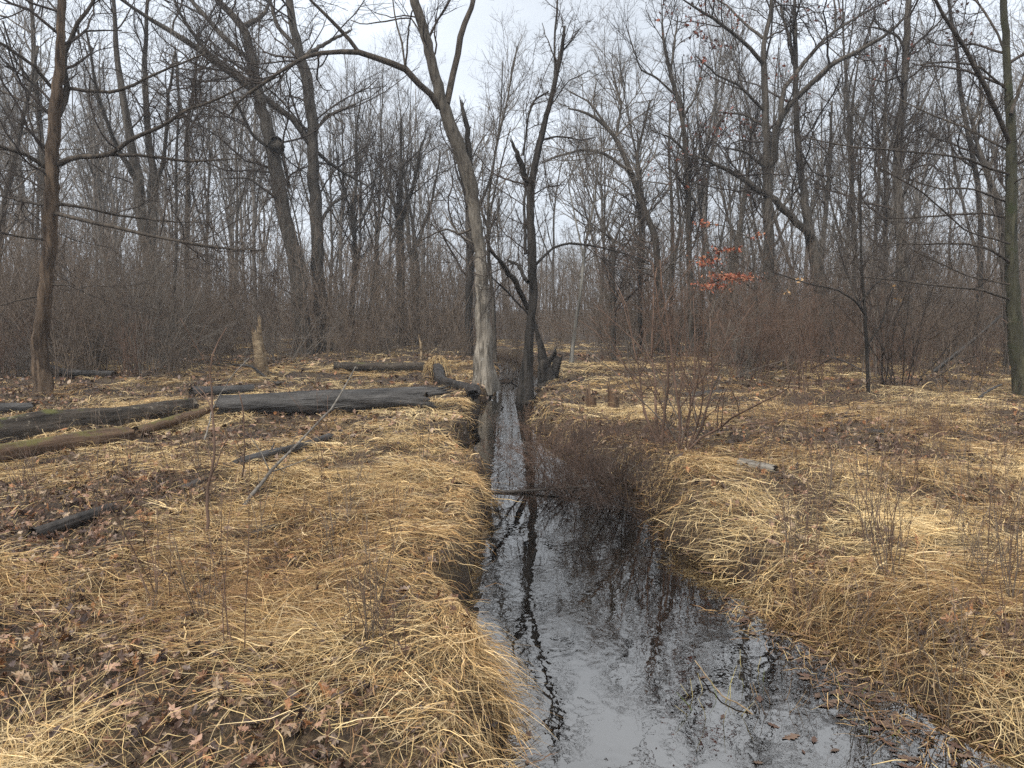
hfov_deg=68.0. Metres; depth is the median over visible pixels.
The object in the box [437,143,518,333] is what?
woodland tree
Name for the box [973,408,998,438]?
dry weed
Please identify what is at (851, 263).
thicket shrub
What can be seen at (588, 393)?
knee stump
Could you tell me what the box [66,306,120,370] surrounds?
thicket shrub
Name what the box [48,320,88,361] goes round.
thicket shrub
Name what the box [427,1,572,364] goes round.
whip tree
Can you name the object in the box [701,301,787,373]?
thicket shrub
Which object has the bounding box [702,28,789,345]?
woodland tree
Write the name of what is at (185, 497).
dry weed
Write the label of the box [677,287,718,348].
thicket shrub
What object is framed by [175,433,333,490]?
slanting branch
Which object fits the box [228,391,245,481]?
thin sapling
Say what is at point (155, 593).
dry weed
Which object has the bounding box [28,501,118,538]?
charred branch
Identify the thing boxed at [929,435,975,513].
dry weed
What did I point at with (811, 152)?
woodland tree
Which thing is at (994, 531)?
dry weed
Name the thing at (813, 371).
thicket shrub
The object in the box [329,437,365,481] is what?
dry weed
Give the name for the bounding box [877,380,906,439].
dry weed
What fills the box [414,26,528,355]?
tree
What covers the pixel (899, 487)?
dry weed
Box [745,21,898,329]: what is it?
woodland tree
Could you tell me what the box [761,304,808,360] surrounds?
thicket shrub
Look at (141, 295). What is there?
thicket shrub
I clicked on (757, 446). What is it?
dry weed
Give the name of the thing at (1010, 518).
dry weed
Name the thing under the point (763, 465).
grey log
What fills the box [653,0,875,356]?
slanting limb tree
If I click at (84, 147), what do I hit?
woodland tree
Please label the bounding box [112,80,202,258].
woodland tree
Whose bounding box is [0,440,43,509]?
dry weed
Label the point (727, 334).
thicket shrub
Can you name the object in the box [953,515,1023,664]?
dry weed
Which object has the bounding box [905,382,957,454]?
dry weed
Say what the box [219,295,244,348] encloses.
thicket shrub
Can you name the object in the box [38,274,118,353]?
thicket shrub
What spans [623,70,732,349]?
double tree
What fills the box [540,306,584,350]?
thicket shrub
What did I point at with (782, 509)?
dry weed
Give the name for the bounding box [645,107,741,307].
woodland tree
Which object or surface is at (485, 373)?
leaning tree
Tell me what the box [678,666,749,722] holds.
grass sprig
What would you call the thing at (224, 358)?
thicket shrub
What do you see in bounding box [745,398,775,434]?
dry weed
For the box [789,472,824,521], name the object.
dry weed
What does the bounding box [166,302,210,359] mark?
thicket shrub
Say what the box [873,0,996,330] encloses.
woodland tree
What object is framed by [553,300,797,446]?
grey bush
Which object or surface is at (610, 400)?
knee stump
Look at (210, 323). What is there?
thicket shrub
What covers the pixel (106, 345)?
thicket shrub
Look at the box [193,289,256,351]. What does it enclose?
thicket shrub
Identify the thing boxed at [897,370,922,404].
dry weed
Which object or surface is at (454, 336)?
thicket shrub
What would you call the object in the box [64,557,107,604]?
dry weed
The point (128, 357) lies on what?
thicket shrub
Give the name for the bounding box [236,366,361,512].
propped branch
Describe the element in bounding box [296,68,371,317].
woodland tree
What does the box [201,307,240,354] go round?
thicket shrub
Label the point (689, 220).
slender tree
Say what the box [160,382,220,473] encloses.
dry weed
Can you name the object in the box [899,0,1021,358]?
wavy tree
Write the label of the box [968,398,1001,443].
dry weed
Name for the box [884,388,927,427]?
dry weed
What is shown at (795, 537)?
dry weed
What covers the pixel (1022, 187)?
woodland tree
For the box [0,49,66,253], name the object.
woodland tree
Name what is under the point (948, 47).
woodland tree
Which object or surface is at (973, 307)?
thicket shrub
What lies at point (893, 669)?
dry weed
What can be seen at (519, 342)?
thicket shrub
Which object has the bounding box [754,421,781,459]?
dry weed
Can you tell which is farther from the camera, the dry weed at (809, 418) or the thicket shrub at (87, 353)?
the thicket shrub at (87, 353)
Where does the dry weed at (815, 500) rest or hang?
on the ground at (460, 582)
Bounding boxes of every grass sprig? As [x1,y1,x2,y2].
[676,675,702,715]
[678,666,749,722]
[750,684,807,713]
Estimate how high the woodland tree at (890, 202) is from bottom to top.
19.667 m
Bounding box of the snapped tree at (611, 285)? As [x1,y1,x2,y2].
[501,78,673,359]
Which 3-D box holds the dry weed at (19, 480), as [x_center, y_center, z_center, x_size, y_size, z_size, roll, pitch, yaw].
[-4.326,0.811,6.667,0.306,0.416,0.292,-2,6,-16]
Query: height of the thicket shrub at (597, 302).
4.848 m
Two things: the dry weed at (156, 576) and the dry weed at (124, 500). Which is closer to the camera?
the dry weed at (156, 576)
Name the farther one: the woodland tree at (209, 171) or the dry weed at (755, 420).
the woodland tree at (209, 171)
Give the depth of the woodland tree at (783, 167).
34.43 m
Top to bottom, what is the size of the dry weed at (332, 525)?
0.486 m
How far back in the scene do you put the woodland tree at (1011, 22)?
38.08 m
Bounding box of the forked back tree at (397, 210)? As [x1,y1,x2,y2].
[353,84,477,345]
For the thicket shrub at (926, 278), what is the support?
on the ground at (460, 582)
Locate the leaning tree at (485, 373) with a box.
[148,0,500,394]
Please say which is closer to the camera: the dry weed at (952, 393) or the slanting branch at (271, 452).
the slanting branch at (271, 452)
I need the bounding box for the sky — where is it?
[0,0,1023,309]
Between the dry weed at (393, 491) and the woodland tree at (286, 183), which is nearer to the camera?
the dry weed at (393, 491)
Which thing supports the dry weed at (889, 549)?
on the ground at (460, 582)
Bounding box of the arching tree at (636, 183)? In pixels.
[513,25,724,352]
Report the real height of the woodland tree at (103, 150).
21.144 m
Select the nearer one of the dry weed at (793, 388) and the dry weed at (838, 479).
the dry weed at (838, 479)
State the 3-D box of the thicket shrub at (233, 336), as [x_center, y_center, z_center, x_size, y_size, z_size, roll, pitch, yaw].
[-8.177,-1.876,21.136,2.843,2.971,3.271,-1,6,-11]
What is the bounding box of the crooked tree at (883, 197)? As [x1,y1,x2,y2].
[829,0,962,323]
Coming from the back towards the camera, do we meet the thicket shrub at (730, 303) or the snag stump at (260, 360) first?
the thicket shrub at (730, 303)
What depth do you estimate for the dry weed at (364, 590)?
3.66 m
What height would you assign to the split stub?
1.688 m
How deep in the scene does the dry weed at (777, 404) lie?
8.89 m
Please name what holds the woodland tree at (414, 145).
on the ground at (460, 582)
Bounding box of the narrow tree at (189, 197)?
[131,1,239,345]
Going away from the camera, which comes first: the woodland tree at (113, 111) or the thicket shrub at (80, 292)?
the thicket shrub at (80, 292)
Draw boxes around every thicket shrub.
[0,139,84,372]
[0,209,38,376]
[0,301,59,376]
[0,313,31,377]
[0,333,27,375]
[1,254,123,362]
[1,291,83,369]
[4,269,104,363]
[4,329,61,377]
[5,185,131,379]
[8,162,193,369]
[8,211,120,332]
[8,275,89,356]
[9,238,165,370]
[30,304,109,352]
[33,137,175,373]
[33,205,123,368]
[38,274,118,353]
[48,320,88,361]
[49,327,96,377]
[51,318,116,367]
[53,320,94,359]
[59,309,135,366]
[64,212,161,334]
[64,239,206,359]
[64,283,127,361]
[65,201,134,336]
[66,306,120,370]
[67,161,216,377]
[71,298,182,377]
[84,222,197,355]
[93,220,249,367]
[98,157,232,365]
[102,150,234,360]
[105,299,150,356]
[112,199,228,354]
[114,243,161,354]
[124,318,208,378]
[132,211,208,348]
[133,168,256,364]
[133,276,208,350]
[134,310,215,371]
[142,265,247,361]
[157,266,268,365]
[162,233,231,342]
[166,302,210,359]
[180,302,226,354]
[181,210,281,335]
[181,242,243,349]
[186,285,263,362]
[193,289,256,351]
[194,301,233,347]
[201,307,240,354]
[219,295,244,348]
[221,302,269,344]
[225,232,288,345]
[243,260,348,353]
[321,310,371,350]
[372,320,418,354]
[398,270,435,345]
[409,263,464,340]
[433,317,476,356]
[442,268,506,335]
[445,325,476,358]
[496,250,528,342]
[498,261,527,347]
[510,328,524,352]
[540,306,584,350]
[560,326,571,342]
[563,226,636,350]
[563,282,592,343]
[581,278,606,345]
[596,320,625,350]
[635,324,657,351]
[649,299,703,349]
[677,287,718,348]
[682,247,808,363]
[682,298,714,352]
[685,244,820,379]
[692,157,832,365]
[693,281,793,364]
[696,295,768,366]
[699,283,762,347]
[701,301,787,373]
[701,306,807,380]
[705,258,816,356]
[712,300,750,354]
[713,289,779,360]
[715,153,835,339]
[719,215,803,361]
[719,294,790,366]
[740,272,809,359]
[741,303,794,370]
[742,210,830,290]
[753,189,842,373]
[757,220,819,334]
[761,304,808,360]
[763,314,816,372]
[764,276,860,376]
[766,114,969,378]
[772,291,843,358]
[778,238,912,365]
[780,166,893,333]
[785,268,906,374]
[791,187,931,353]
[803,228,866,339]
[829,221,876,317]
[829,280,931,372]
[831,231,925,360]
[832,314,883,361]
[836,284,882,355]
[838,317,930,377]
[840,279,923,366]
[845,199,957,310]
[848,275,918,361]
[850,285,917,361]
[852,194,946,360]
[862,187,974,331]
[872,206,947,311]
[873,268,953,353]
[876,160,1003,372]
[876,210,948,355]
[878,224,949,340]
[880,305,953,375]
[886,301,966,360]
[888,218,969,367]
[890,299,955,374]
[916,278,1000,355]
[916,301,972,360]
[920,132,1023,367]
[931,227,1001,364]
[946,317,1006,378]
[947,317,996,352]
[958,260,1023,348]
[961,173,1023,374]
[962,266,999,346]
[964,243,1023,364]
[967,258,1023,314]
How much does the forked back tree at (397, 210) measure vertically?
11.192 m
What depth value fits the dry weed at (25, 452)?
7.82 m
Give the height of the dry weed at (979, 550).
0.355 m
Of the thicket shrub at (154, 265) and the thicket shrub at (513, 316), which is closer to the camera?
the thicket shrub at (154, 265)
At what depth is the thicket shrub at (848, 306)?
20.95 m
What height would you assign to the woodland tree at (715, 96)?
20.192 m
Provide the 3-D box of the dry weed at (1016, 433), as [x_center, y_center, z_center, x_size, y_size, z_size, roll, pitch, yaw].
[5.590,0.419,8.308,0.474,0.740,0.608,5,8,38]
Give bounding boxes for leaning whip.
[203,348,248,444]
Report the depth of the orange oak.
18.77 m
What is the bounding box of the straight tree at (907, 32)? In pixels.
[800,0,1001,360]
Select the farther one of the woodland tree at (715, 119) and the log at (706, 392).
the woodland tree at (715, 119)
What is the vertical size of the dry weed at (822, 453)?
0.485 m
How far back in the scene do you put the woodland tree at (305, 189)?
42.65 m
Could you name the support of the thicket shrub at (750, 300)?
on the ground at (460, 582)
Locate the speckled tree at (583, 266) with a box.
[511,106,660,364]
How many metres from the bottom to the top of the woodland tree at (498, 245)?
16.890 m
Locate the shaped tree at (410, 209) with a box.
[382,110,464,345]
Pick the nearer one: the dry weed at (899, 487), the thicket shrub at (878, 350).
the dry weed at (899, 487)
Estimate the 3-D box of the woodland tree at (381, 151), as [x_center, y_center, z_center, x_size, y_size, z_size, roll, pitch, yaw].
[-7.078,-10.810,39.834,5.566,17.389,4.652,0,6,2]
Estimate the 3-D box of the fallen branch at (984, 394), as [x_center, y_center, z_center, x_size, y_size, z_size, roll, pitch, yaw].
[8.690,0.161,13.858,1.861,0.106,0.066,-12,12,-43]
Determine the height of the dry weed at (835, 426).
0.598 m
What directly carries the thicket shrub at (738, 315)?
on the ground at (460, 582)
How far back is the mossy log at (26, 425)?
10.15 m
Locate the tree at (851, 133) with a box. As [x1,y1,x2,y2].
[786,24,917,346]
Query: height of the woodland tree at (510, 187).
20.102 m
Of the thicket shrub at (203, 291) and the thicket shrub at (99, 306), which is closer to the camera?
the thicket shrub at (99, 306)
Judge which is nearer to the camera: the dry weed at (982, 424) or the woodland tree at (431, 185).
the dry weed at (982, 424)
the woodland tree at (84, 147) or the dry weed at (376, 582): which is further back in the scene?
the woodland tree at (84, 147)
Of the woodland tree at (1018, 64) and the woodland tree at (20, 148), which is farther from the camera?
the woodland tree at (20, 148)
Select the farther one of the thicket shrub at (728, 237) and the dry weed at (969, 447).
the thicket shrub at (728, 237)
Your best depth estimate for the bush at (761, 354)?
17.23 m
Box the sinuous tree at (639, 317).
[589,123,671,353]
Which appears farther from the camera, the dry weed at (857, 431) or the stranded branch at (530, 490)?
the dry weed at (857, 431)
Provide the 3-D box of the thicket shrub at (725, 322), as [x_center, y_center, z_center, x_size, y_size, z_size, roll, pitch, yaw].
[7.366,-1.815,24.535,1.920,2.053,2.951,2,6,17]
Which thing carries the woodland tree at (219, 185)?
on the ground at (460, 582)
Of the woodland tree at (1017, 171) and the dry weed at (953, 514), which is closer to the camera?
the dry weed at (953, 514)
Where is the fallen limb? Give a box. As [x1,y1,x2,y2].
[17,351,118,378]
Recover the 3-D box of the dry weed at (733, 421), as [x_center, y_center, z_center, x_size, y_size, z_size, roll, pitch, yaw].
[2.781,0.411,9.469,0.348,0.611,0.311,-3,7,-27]
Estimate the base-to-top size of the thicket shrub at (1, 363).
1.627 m
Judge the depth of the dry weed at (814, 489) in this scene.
5.34 m
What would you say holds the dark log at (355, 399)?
on the ground at (460, 582)
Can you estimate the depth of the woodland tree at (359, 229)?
46.38 m
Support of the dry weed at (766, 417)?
on the ground at (460, 582)
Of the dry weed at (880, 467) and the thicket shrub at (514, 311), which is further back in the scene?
the thicket shrub at (514, 311)
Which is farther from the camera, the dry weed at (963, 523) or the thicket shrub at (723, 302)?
the thicket shrub at (723, 302)
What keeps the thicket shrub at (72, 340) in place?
on the ground at (460, 582)
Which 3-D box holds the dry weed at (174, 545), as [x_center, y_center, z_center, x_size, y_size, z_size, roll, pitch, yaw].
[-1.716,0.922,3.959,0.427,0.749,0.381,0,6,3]
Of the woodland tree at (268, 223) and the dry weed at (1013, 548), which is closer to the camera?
the dry weed at (1013, 548)
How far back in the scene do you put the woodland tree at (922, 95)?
43.00 m
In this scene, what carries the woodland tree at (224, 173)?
on the ground at (460, 582)
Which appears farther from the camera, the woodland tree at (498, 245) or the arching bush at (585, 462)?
the woodland tree at (498, 245)
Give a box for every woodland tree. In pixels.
[0,0,104,288]
[0,20,90,298]
[0,29,90,262]
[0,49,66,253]
[0,54,98,326]
[0,72,47,241]
[0,73,27,185]
[0,116,82,274]
[4,129,33,269]
[29,0,184,298]
[33,5,157,327]
[35,75,127,250]
[43,0,142,290]
[48,11,233,288]
[60,54,164,287]
[61,52,121,279]
[63,59,140,275]
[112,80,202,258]
[132,96,217,256]
[150,19,250,325]
[171,36,256,308]
[174,1,302,338]
[174,48,292,299]
[179,2,298,326]
[191,53,262,250]
[197,0,348,325]
[214,77,298,314]
[233,38,344,328]
[244,40,321,319]
[266,95,332,306]
[273,19,403,329]
[290,79,386,310]
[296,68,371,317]
[299,11,432,279]
[321,19,426,327]
[335,57,427,317]
[354,49,454,340]
[359,65,428,342]
[360,22,446,315]
[361,86,426,321]
[379,52,464,324]
[382,100,449,284]
[386,98,458,321]
[412,84,523,311]
[430,82,511,245]
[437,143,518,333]
[473,117,544,319]
[488,61,559,327]
[508,57,615,322]
[532,112,630,332]
[561,0,732,287]
[561,55,649,323]
[565,36,656,341]
[635,0,784,338]
[643,0,783,332]
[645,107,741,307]
[666,15,781,308]
[681,49,776,267]
[686,0,826,324]
[695,21,788,303]
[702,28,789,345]
[720,51,829,242]
[736,0,838,244]
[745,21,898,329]
[769,93,826,316]
[771,32,903,323]
[774,0,935,311]
[790,0,951,329]
[803,0,950,291]
[809,44,907,321]
[820,99,874,300]
[840,87,949,265]
[846,28,991,293]
[857,114,929,315]
[865,20,991,279]
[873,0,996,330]
[875,2,985,257]
[875,19,969,291]
[889,93,967,280]
[914,49,993,312]
[946,46,1023,191]
[947,7,1023,322]
[951,91,1021,320]
[962,146,1021,254]
[966,10,1023,182]
[972,1,1023,142]
[979,5,1023,256]
[986,72,1023,296]
[994,24,1023,203]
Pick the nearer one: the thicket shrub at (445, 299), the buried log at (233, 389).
the buried log at (233, 389)
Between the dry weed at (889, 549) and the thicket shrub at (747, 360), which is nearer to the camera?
the dry weed at (889, 549)
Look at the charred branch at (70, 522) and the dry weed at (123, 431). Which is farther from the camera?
the dry weed at (123, 431)
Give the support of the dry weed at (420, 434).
on the ground at (460, 582)
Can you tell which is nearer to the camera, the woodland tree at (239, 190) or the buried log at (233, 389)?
the buried log at (233, 389)
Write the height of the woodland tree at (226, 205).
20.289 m
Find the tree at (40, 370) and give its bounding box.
[0,0,327,400]
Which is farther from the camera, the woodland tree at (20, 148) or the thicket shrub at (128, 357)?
the woodland tree at (20, 148)
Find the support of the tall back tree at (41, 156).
on the ground at (460, 582)
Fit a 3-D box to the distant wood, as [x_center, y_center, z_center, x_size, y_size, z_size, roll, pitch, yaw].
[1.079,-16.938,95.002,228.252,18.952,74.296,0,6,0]
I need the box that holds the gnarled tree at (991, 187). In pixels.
[941,66,1023,366]
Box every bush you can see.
[0,136,222,377]
[0,177,140,369]
[32,197,252,371]
[198,261,357,363]
[463,390,700,488]
[478,390,734,523]
[504,424,693,492]
[535,210,861,462]
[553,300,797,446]
[696,253,834,383]
[718,242,934,390]
[782,210,1023,395]
[853,278,1023,394]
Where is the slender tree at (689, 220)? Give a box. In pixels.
[592,0,742,353]
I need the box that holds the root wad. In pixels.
[422,354,453,378]
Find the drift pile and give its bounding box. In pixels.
[499,371,518,381]
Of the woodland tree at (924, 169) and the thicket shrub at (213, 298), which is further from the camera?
the woodland tree at (924, 169)
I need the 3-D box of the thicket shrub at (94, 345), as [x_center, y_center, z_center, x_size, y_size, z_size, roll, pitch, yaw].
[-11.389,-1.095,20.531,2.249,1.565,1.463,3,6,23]
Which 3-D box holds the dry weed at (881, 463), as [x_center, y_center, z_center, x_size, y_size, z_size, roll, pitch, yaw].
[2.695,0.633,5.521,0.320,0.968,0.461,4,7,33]
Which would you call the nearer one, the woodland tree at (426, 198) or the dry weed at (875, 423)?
the dry weed at (875, 423)
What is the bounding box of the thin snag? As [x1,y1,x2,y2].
[419,337,422,358]
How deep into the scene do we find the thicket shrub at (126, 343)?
25.34 m
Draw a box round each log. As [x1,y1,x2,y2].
[0,398,199,443]
[0,403,35,415]
[0,426,136,465]
[131,405,217,436]
[188,384,255,396]
[214,386,452,414]
[333,362,424,371]
[433,363,480,401]
[681,389,725,396]
[736,458,778,473]
[863,428,884,434]
[932,314,1002,372]
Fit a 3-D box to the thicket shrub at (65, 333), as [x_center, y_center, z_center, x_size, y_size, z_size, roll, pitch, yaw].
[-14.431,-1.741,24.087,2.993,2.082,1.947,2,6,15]
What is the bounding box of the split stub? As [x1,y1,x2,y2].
[534,320,556,389]
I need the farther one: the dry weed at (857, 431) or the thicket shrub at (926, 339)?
the thicket shrub at (926, 339)
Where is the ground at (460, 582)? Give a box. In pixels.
[0,310,1023,767]
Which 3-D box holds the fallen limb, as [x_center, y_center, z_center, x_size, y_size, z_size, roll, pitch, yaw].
[-13.147,-0.629,20.550,11.332,0.447,0.620,6,8,41]
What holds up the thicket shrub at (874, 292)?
on the ground at (460, 582)
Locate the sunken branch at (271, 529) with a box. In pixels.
[251,523,279,537]
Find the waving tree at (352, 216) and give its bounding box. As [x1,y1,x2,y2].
[299,70,416,346]
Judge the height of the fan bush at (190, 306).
8.101 m
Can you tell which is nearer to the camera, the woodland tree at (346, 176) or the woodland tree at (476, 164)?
the woodland tree at (476, 164)
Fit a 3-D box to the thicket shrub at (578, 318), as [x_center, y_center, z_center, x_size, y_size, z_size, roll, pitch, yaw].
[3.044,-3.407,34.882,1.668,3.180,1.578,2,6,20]
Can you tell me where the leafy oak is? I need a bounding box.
[627,0,971,359]
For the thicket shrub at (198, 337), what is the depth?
25.41 m
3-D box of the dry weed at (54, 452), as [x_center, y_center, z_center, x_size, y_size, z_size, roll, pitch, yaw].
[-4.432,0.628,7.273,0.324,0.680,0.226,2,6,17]
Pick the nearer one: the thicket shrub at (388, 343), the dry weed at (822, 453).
the dry weed at (822, 453)
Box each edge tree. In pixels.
[0,0,82,273]
[763,0,1023,398]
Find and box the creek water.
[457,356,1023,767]
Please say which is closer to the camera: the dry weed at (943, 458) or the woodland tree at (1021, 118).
the dry weed at (943, 458)
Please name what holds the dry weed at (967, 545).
on the ground at (460, 582)
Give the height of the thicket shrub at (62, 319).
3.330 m
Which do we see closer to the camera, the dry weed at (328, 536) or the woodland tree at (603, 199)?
the dry weed at (328, 536)
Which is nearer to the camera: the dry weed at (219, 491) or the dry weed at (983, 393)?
the dry weed at (219, 491)
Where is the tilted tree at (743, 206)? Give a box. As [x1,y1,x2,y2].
[691,85,800,330]
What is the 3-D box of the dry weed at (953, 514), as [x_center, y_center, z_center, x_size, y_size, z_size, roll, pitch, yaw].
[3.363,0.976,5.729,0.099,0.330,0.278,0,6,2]
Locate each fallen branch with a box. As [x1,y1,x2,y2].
[231,364,281,385]
[798,350,861,370]
[974,384,1001,399]
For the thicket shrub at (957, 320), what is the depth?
24.12 m
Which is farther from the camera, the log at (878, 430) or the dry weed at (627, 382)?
the dry weed at (627, 382)
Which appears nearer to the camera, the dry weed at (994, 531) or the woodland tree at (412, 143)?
the dry weed at (994, 531)
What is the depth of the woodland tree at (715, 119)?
44.23 m
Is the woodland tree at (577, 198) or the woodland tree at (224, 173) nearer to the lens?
the woodland tree at (577, 198)
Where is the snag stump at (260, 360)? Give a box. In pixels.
[252,315,269,376]
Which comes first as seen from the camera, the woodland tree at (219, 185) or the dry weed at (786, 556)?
the dry weed at (786, 556)
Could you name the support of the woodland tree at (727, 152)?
on the ground at (460, 582)
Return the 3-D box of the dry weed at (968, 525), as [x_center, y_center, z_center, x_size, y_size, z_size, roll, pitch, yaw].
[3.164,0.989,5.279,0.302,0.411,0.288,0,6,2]
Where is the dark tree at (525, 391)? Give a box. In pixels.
[445,0,694,402]
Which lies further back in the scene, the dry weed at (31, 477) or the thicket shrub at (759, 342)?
the thicket shrub at (759, 342)
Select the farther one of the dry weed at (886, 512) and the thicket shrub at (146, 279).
the thicket shrub at (146, 279)
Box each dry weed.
[0,427,36,499]
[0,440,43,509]
[3,452,38,500]
[14,437,42,472]
[17,447,39,501]
[18,600,65,652]
[20,479,41,509]
[23,587,118,714]
[35,417,63,480]
[48,406,108,505]
[55,452,88,479]
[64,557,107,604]
[66,448,188,597]
[69,375,159,480]
[85,405,166,503]
[86,473,135,540]
[135,402,210,488]
[138,569,177,616]
[154,500,235,623]
[158,442,202,501]
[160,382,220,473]
[165,386,194,463]
[169,480,196,513]
[173,584,220,627]
[175,424,239,502]
[179,435,272,654]
[196,427,226,456]
[200,477,231,527]
[209,473,228,504]
[221,413,304,542]
[283,370,345,489]
[284,486,308,523]
[298,476,351,542]
[302,483,316,512]
[309,501,355,566]
[320,418,386,525]
[325,479,361,524]
[326,477,423,641]
[328,556,421,663]
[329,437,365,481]
[338,539,398,637]
[343,483,434,645]
[370,466,408,556]
[373,454,431,520]
[386,387,436,460]
[611,384,620,410]
[625,347,642,404]
[698,401,712,441]
[701,409,723,444]
[716,378,734,411]
[725,362,743,412]
[726,395,749,441]
[732,357,778,414]
[738,403,758,440]
[738,432,804,563]
[742,414,769,481]
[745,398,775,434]
[747,416,783,463]
[747,499,789,589]
[748,383,789,453]
[751,397,795,434]
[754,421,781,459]
[759,371,804,447]
[767,451,832,607]
[774,369,822,419]
[775,488,786,534]
[778,389,855,468]
[779,545,832,627]
[782,362,832,463]
[783,420,848,557]
[783,473,830,550]
[785,394,812,460]
[786,354,820,423]
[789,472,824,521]
[798,400,847,494]
[802,464,844,534]
[807,431,834,473]
[817,430,918,565]
[818,445,856,515]
[818,510,844,546]
[821,362,874,406]
[822,401,908,516]
[825,487,870,544]
[826,399,852,444]
[828,467,854,493]
[829,356,881,410]
[830,619,910,711]
[833,426,855,468]
[834,409,925,547]
[835,421,856,446]
[835,436,941,558]
[845,455,916,578]
[846,393,878,436]
[846,562,880,654]
[848,411,882,446]
[850,568,908,640]
[851,393,912,454]
[862,411,910,539]
[862,606,934,705]
[868,355,900,424]
[869,446,896,485]
[871,463,908,500]
[876,546,978,727]
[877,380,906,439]
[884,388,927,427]
[884,422,930,505]
[886,403,912,432]
[892,422,918,460]
[893,388,937,498]
[894,370,921,416]
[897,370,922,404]
[897,592,967,664]
[903,444,934,481]
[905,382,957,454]
[909,366,970,433]
[912,394,985,520]
[912,395,958,458]
[917,405,949,441]
[917,581,1007,682]
[921,364,944,409]
[922,401,940,439]
[922,440,962,480]
[925,392,949,451]
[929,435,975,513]
[929,499,971,548]
[931,400,1012,497]
[937,497,988,553]
[940,374,975,406]
[940,507,993,571]
[941,395,968,430]
[945,427,1008,486]
[947,500,969,530]
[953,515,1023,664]
[953,625,1019,687]
[956,521,1000,570]
[961,396,990,429]
[961,411,1023,485]
[963,528,1021,585]
[964,373,998,413]
[966,460,1021,511]
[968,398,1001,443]
[970,367,1011,438]
[970,442,1023,539]
[970,452,1023,601]
[970,470,995,539]
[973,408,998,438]
[978,387,1018,435]
[978,424,1023,582]
[981,380,1023,441]
[981,518,1019,549]
[982,479,1023,574]
[982,528,1015,569]
[983,406,1017,466]
[987,383,1023,424]
[988,361,1002,405]
[990,390,1023,457]
[1002,512,1023,575]
[1003,406,1023,450]
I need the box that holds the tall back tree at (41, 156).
[0,0,108,351]
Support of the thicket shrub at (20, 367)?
on the ground at (460, 582)
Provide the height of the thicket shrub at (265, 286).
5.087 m
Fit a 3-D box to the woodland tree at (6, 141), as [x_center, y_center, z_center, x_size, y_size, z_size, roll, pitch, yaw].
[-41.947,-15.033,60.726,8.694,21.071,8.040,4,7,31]
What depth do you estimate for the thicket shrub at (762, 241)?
25.28 m
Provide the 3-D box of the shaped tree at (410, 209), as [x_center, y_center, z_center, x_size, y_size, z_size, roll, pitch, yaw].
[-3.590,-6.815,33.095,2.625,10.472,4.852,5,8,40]
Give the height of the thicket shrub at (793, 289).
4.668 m
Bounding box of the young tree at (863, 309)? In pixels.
[752,117,956,391]
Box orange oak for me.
[686,191,785,372]
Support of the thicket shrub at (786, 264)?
on the ground at (460, 582)
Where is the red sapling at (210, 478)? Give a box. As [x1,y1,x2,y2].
[178,318,237,537]
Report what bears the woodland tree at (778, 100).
on the ground at (460, 582)
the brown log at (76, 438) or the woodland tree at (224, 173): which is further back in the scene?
the woodland tree at (224, 173)
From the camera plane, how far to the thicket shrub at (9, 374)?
17.45 m
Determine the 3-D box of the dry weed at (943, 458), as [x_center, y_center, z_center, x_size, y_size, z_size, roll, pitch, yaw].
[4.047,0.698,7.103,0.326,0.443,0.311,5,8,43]
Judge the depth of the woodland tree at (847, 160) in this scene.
54.06 m
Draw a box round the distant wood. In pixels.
[0,141,1023,325]
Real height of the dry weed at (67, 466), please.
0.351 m
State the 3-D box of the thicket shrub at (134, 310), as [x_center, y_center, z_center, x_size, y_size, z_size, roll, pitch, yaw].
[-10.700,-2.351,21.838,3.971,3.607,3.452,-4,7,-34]
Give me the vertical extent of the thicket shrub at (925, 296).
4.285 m
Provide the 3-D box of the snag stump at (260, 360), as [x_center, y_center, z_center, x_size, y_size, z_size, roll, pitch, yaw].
[-5.955,-0.858,17.909,0.321,1.568,0.334,-6,6,1]
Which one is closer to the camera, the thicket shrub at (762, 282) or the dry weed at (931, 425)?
the dry weed at (931, 425)
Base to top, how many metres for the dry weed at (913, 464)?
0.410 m
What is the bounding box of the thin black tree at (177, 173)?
[111,0,236,358]
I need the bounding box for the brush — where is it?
[0,171,1023,358]
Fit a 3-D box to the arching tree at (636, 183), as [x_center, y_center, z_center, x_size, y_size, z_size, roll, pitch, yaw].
[3.586,-6.484,25.665,7.122,11.053,5.594,0,6,0]
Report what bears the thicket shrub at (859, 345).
on the ground at (460, 582)
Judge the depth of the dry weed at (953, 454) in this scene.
6.05 m
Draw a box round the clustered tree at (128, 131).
[49,0,215,352]
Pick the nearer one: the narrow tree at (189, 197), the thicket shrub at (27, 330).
the thicket shrub at (27, 330)
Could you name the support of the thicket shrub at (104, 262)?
on the ground at (460, 582)
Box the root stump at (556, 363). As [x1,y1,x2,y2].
[551,346,562,379]
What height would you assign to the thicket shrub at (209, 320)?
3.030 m
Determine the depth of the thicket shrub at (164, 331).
19.61 m
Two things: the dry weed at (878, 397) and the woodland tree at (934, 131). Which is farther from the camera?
the woodland tree at (934, 131)
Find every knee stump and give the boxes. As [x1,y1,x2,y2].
[584,380,596,408]
[607,377,618,408]
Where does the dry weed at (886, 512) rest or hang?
on the ground at (460, 582)
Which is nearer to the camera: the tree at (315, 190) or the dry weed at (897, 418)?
the dry weed at (897, 418)
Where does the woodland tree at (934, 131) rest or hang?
on the ground at (460, 582)
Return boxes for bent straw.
[694,660,753,714]

